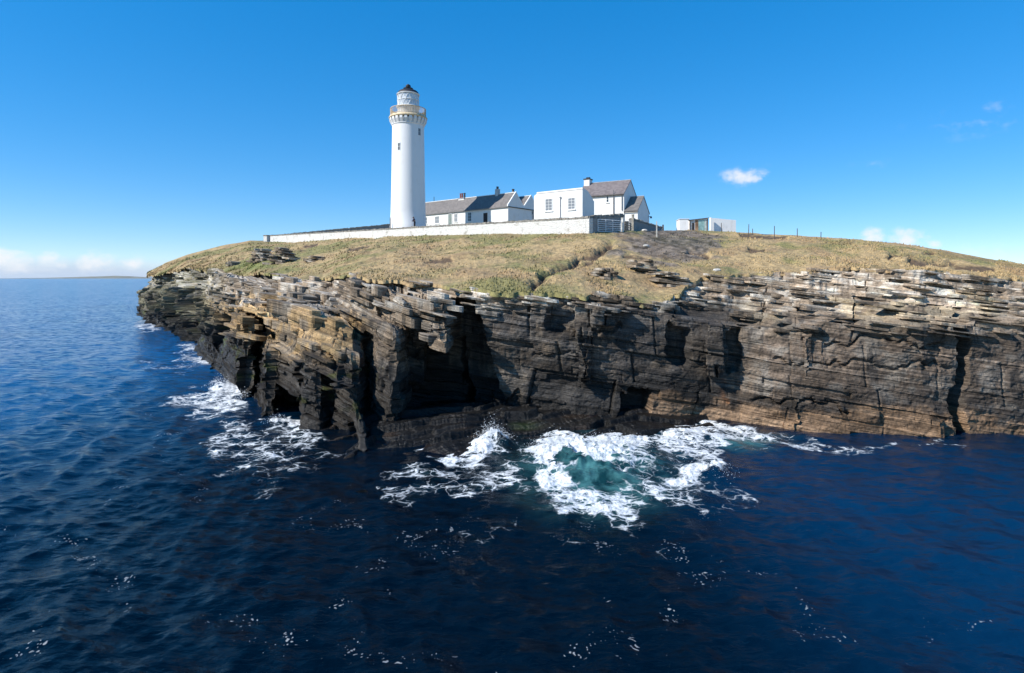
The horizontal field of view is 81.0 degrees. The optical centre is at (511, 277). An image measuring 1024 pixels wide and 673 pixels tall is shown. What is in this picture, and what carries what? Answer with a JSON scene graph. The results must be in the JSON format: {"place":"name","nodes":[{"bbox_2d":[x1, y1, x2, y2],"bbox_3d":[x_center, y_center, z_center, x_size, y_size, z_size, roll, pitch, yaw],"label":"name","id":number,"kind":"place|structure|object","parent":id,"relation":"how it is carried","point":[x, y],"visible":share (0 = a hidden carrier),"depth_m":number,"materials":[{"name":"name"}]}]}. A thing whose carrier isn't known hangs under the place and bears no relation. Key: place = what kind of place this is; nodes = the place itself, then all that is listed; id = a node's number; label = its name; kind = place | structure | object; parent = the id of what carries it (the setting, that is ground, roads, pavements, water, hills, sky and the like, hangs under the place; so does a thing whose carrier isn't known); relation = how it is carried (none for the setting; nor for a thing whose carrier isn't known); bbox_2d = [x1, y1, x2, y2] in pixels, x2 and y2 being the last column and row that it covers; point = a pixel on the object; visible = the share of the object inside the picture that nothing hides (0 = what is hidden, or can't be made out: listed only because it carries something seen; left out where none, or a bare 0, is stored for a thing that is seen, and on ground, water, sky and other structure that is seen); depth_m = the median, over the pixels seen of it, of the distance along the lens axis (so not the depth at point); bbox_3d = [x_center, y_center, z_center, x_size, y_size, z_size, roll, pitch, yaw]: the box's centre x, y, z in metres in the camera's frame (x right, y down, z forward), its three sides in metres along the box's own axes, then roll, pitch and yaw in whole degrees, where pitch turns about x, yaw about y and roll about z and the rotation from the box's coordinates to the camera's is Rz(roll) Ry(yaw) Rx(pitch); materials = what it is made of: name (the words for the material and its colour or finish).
{"place":"outdoors","nodes":[
{"label":"outdoors","id":0,"kind":"place"},
{"bbox_2d":[0,276,152,278],"bbox_3d":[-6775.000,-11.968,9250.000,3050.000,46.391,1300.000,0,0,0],"label":"island","id":1,"kind":"structure","parent":0,"point":[112,277],"depth_m":8730.45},
{"bbox_2d":[0,279,1023,672],"bbox_3d":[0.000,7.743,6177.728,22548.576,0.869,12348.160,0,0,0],"label":"sea","id":2,"kind":"structure","parent":0,"point":[162,509],"depth_m":18.45,"materials":[{"name":"liquid"}]},
{"bbox_2d":[204,373,734,483],"bbox_3d":[-7.415,7.203,33.417,38.158,1.387,7.783,0,0,30],"label":"sea spray","id":3,"kind":"object","parent":2,"relation":"on","point":[566,440],"visible":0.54,"depth_m":28.43,"materials":[{"name":"white liquid"}]},
{"bbox_2d":[0,0,1023,277],"label":"sky","id":4,"kind":"structure","parent":0,"point":[137,137],"materials":[{"name":"blue"}]},
{"bbox_2d":[136,267,1023,451],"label":"cliff","id":5,"kind":"structure","parent":0,"point":[922,353],"depth_m":34.17,"materials":[{"name":"stone"}]},
{"bbox_2d":[321,398,725,491],"bbox_3d":[0.225,8.162,29.220,21.450,2.077,13.440,0,0,0],"label":"rock ledge","id":6,"kind":"object","parent":5,"relation":"attached to","point":[446,429],"visible":0.29,"depth_m":31.60,"materials":[{"name":"black stone"}]},
{"bbox_2d":[146,229,1023,307],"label":"hillside","id":7,"kind":"structure","parent":0,"point":[609,242],"depth_m":48.45,"materials":[{"name":"plant"}]},
{"bbox_2d":[225,261,240,266],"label":"rock outcrop","id":8,"kind":"object","parent":7,"relation":"on","point":[230,263],"visible":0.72,"depth_m":82.85,"materials":[{"name":"grey stone"}]},
{"bbox_2d":[246,248,272,262],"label":"rock outcrop","id":9,"kind":"object","parent":7,"relation":"on","point":[262,255],"visible":0.89,"depth_m":73.28,"materials":[{"name":"grey stone"}]},
{"bbox_2d":[263,235,269,241],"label":"wall pillar","id":10,"kind":"structure","parent":7,"relation":"on","point":[265,238],"depth_m":122.46,"materials":[{"name":"paint"}]},
{"bbox_2d":[262,247,298,264],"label":"rock outcrop","id":11,"kind":"object","parent":7,"relation":"on","point":[284,253],"visible":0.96,"depth_m":68.08,"materials":[{"name":"grey stone"}]},
{"bbox_2d":[303,256,324,262],"bbox_3d":[-20.903,-1.859,64.267,3.012,1.060,1.855,0,0,20],"label":"rock outcrop","id":12,"kind":"object","parent":7,"relation":"on","point":[310,259],"visible":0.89,"depth_m":63.74,"materials":[{"name":"grey stone"}]},
{"bbox_2d":[269,224,389,241],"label":"boundary wall","id":13,"kind":"structure","parent":7,"relation":"on","point":[383,226],"depth_m":130.57,"materials":[{"name":"paint"}]},
{"bbox_2d":[389,84,426,227],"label":"lighthouse","id":14,"kind":"object","parent":7,"relation":"on","point":[408,120],"visible":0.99,"depth_m":89.39,"materials":[{"name":"paint"}]},
{"bbox_2d":[270,216,592,242],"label":"boundary wall","id":15,"kind":"structure","parent":7,"relation":"on","point":[581,224],"depth_m":70.33,"materials":[{"name":"paint"}]},
{"bbox_2d":[425,186,533,225],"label":"cottage","id":16,"kind":"structure","parent":7,"relation":"on","point":[497,206],"depth_m":96.53,"materials":[{"name":"paint"}]},
{"bbox_2d":[435,216,439,223],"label":"window","id":17,"kind":"structure","parent":16,"relation":"in","point":[436,217],"depth_m":101.73,"materials":[{"name":"white glass"}]},
{"bbox_2d":[448,213,451,224],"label":"door","id":18,"kind":"structure","parent":16,"relation":"in","point":[449,215],"depth_m":99.76,"materials":[{"name":"white wood"}]},
{"bbox_2d":[468,212,471,221],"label":"window","id":19,"kind":"structure","parent":16,"relation":"in","point":[469,213],"depth_m":97.07,"materials":[{"name":"grey glass"}]},
{"bbox_2d":[483,212,487,221],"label":"door","id":20,"kind":"structure","parent":16,"relation":"in","point":[485,214],"depth_m":94.86,"materials":[{"name":"black wood"}]},
{"bbox_2d":[534,187,593,218],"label":"flat roofed block","id":21,"kind":"structure","parent":7,"relation":"on","point":[571,203],"depth_m":61.43,"materials":[{"name":"white paint"}]},
{"bbox_2d":[544,198,552,211],"bbox_3d":[3.815,-7.569,62.425,1.067,1.381,0.110,0,0,37],"label":"window","id":22,"kind":"structure","parent":21,"relation":"in","point":[548,202],"depth_m":62.47,"materials":[{"name":"white glass"}]},
{"bbox_2d":[567,197,575,210],"bbox_3d":[6.016,-7.490,60.745,1.019,1.295,0.110,0,0,37],"label":"window","id":23,"kind":"structure","parent":21,"relation":"in","point":[571,201],"depth_m":60.76,"materials":[{"name":"white glass"}]},
{"bbox_2d":[585,213,623,232],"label":"gate","id":24,"kind":"structure","parent":7,"relation":"on","point":[607,222],"depth_m":58.10,"materials":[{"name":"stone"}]},
{"bbox_2d":[590,268,618,279],"bbox_3d":[6.210,-0.264,40.231,1.677,0.857,1.881,0,0,-10],"label":"rock outcrop","id":25,"kind":"object","parent":7,"relation":"on","point":[608,273],"visible":0.98,"depth_m":39.78,"materials":[{"name":"grey stone"}]},
{"bbox_2d":[598,219,620,231],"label":"field gate","id":26,"kind":"structure","parent":7,"relation":"on","point":[610,226],"depth_m":57.82,"materials":[{"name":"metal"}]},
{"bbox_2d":[583,177,651,230],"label":"tall house","id":27,"kind":"structure","parent":7,"relation":"on","point":[615,197],"depth_m":76.29,"materials":[{"name":"white paint"}]},
{"bbox_2d":[621,218,623,231],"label":"gate pillar","id":28,"kind":"structure","parent":7,"relation":"on","point":[622,224],"depth_m":58.54,"materials":[{"name":"paint"}]},
{"bbox_2d":[624,221,631,230],"bbox_3d":[11.596,-4.895,60.024,0.120,1.550,1.490,0,0,36],"label":"wooden hurdle","id":29,"kind":"object","parent":7,"relation":"on","point":[628,225],"visible":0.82,"depth_m":59.81,"materials":[{"name":"grey wood"}]},
{"bbox_2d":[631,214,633,230],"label":"gate pillar","id":30,"kind":"structure","parent":7,"relation":"on","point":[632,222],"depth_m":61.50,"materials":[{"name":"stone"}]},
{"bbox_2d":[626,259,657,274],"bbox_3d":[9.184,-0.651,42.229,2.498,1.352,2.037,0,0,-10],"label":"rock outcrop","id":31,"kind":"object","parent":7,"relation":"on","point":[640,265],"visible":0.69,"depth_m":41.78,"materials":[{"name":"grey stone"}]},
{"bbox_2d":[629,218,661,230],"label":"boundary wall","id":32,"kind":"structure","parent":7,"relation":"on","point":[639,225],"depth_m":65.74,"materials":[{"name":"stone"}]},
{"bbox_2d":[648,271,695,289],"bbox_3d":[10.756,0.147,40.217,2.828,1.267,2.052,0,0,-10],"label":"rock outcrop","id":33,"kind":"object","parent":7,"relation":"on","point":[671,276],"visible":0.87,"depth_m":39.49,"materials":[{"name":"grey stone"}]},
{"bbox_2d":[676,219,688,229],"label":"block hut","id":34,"kind":"object","parent":7,"relation":"on","point":[682,224],"visible":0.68,"depth_m":77.96,"materials":[{"name":"white paint"}]},
{"bbox_2d":[689,218,707,230],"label":"tool shed","id":35,"kind":"structure","parent":7,"relation":"on","point":[699,224],"depth_m":77.82,"materials":[{"name":"metal"}]},
{"bbox_2d":[709,217,735,231],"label":"roofless store","id":36,"kind":"structure","parent":7,"relation":"on","point":[727,225],"depth_m":77.94,"materials":[{"name":"white paint"}]}
]}

